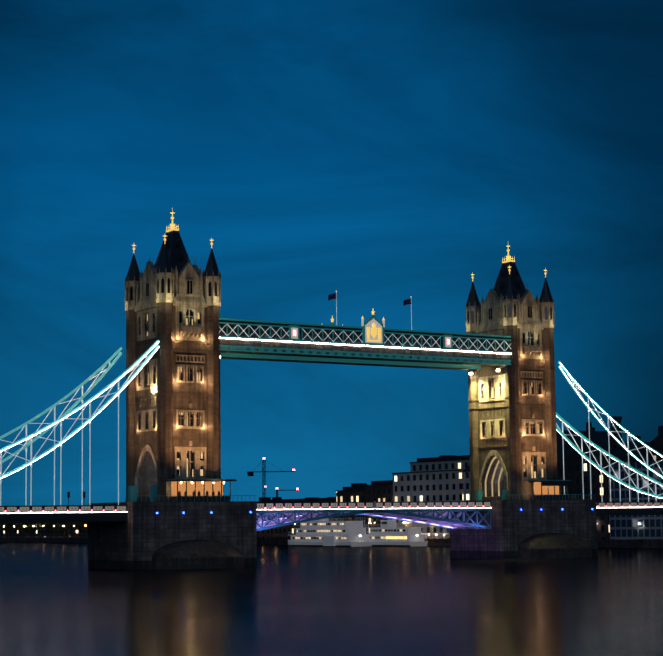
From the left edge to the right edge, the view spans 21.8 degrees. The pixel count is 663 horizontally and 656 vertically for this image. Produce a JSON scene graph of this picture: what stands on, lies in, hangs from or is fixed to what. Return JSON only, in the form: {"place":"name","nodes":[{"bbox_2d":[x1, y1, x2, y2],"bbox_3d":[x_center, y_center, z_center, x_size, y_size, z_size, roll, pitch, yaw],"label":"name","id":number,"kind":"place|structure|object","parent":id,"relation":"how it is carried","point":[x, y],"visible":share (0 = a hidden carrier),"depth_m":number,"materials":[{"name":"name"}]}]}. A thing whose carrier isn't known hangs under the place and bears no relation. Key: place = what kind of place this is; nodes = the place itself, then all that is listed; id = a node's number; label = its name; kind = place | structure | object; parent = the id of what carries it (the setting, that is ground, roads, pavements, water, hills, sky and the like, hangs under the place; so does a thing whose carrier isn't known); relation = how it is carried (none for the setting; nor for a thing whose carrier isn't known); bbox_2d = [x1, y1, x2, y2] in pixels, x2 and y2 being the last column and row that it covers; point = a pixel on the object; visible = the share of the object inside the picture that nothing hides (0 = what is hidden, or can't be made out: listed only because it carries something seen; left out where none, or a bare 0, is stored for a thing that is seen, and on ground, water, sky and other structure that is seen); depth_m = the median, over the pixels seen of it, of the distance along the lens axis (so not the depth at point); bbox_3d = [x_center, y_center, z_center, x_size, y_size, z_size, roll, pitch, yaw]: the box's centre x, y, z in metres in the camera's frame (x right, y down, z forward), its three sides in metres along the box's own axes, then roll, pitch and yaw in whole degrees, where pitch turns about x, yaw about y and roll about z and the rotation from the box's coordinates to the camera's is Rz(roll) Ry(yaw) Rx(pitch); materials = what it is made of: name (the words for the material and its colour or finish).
{"place":"outdoors","nodes":[
{"label":"outdoors","id":0,"kind":"place"},
{"bbox_2d":[152,354,499,391],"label":"floodlights","id":1,"kind":"object","parent":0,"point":[470,372],"visible":0.46,"depth_m":362.84,"materials":[{"name":"metal"}]},
{"bbox_2d":[0,542,662,655],"bbox_3d":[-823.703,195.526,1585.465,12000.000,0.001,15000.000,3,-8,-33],"label":"river water","id":2,"kind":"structure","parent":0,"point":[59,599],"depth_m":170.02,"materials":[{"name":"black liquid"}]},
{"bbox_2d":[88,501,256,569],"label":"pier","id":3,"kind":"structure","parent":2,"relation":"in","point":[183,535],"depth_m":310.76,"materials":[{"name":"stone"}]},
{"bbox_2d":[135,305,207,497],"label":"window surround","id":4,"kind":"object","parent":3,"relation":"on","point":[147,476],"depth_m":320.62,"materials":[{"name":"stone"}]},
{"bbox_2d":[125,207,220,501],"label":"bridge tower","id":5,"kind":"structure","parent":3,"relation":"on","point":[168,280],"depth_m":321.14,"materials":[{"name":"stone"}]},
{"bbox_2d":[135,306,205,485],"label":"tower windows","id":6,"kind":"structure","parent":5,"relation":"on","point":[183,358],"depth_m":320.16,"materials":[{"name":"glass"}]},
{"bbox_2d":[219,291,511,369],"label":"walkways","id":7,"kind":"structure","parent":5,"relation":"attached to","point":[372,341],"depth_m":342.83,"materials":[{"name":"teal metal"}]},
{"bbox_2d":[328,293,410,305],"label":"flags","id":8,"kind":"object","parent":7,"relation":"attached to","point":[333,296],"visible":0.94,"depth_m":340.75,"materials":[{"name":"blue fabric"}]},
{"bbox_2d":[132,479,255,501],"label":"cabin","id":9,"kind":"object","parent":3,"relation":"on","point":[190,490],"visible":0.92,"depth_m":315.53,"materials":[{"name":"metal"}]},
{"bbox_2d":[0,492,662,530],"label":"bridge decks","id":10,"kind":"object","parent":3,"relation":"on","point":[299,512],"visible":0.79,"depth_m":336.11,"materials":[{"name":"metal"}]},
{"bbox_2d":[288,514,372,546],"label":"excursion boat","id":11,"kind":"object","parent":2,"relation":"on","point":[335,533],"visible":0.88,"depth_m":549.51,"materials":[{"name":"grey metal"}]},
{"bbox_2d":[366,519,427,546],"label":"excursion boat","id":12,"kind":"object","parent":2,"relation":"in","point":[388,532],"visible":0.9,"depth_m":535.85,"materials":[{"name":"grey metal"}]},
{"bbox_2d":[422,533,449,545],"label":"floating dock","id":13,"kind":"object","parent":2,"relation":"on","point":[438,544],"visible":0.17,"depth_m":532.59,"materials":[{"name":"grey"}]},
{"bbox_2d":[449,499,597,558],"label":"pier","id":14,"kind":"structure","parent":2,"relation":"in","point":[539,529],"depth_m":356.75,"materials":[{"name":"stone"}]},
{"bbox_2d":[465,245,557,500],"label":"bridge tower","id":15,"kind":"structure","parent":14,"relation":"on","point":[510,305],"depth_m":366.77,"materials":[{"name":"stone"}]},
{"bbox_2d":[0,340,662,505],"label":"suspension cables","id":16,"kind":"object","parent":15,"relation":"attached to","point":[49,426],"visible":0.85,"depth_m":321.74,"materials":[{"name":"teal"}]},
{"bbox_2d":[479,328,546,490],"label":"tower windows","id":17,"kind":"structure","parent":15,"relation":"on","point":[497,423],"depth_m":365.34,"materials":[{"name":"glass"}]},
{"bbox_2d":[476,328,546,496],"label":"window surround","id":18,"kind":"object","parent":14,"relation":"on","point":[526,412],"depth_m":365.75,"materials":[{"name":"stone"}]},
{"bbox_2d":[505,480,595,499],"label":"cabin","id":19,"kind":"object","parent":14,"relation":"on","point":[546,489],"visible":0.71,"depth_m":361.46,"materials":[{"name":"metal"}]},
{"bbox_2d":[0,536,662,547],"bbox_3d":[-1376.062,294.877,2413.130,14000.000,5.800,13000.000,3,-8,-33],"label":"bank ground","id":20,"kind":"structure","parent":0,"point":[630,543],"depth_m":606.29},
{"bbox_2d":[0,518,333,536],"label":"bank trees","id":21,"kind":"object","parent":20,"relation":"on","point":[47,525],"visible":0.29,"depth_m":794.29,"materials":[{"name":"black plant"}]},
{"bbox_2d":[0,416,662,538],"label":"background buildings","id":22,"kind":"structure","parent":20,"relation":"on","point":[443,478],"depth_m":515.15,"materials":[{"name":"brick"}]},
{"bbox_2d":[0,0,662,505],"label":"sky","id":23,"kind":"structure","parent":0,"point":[378,154],"materials":[{"name":"blue"}]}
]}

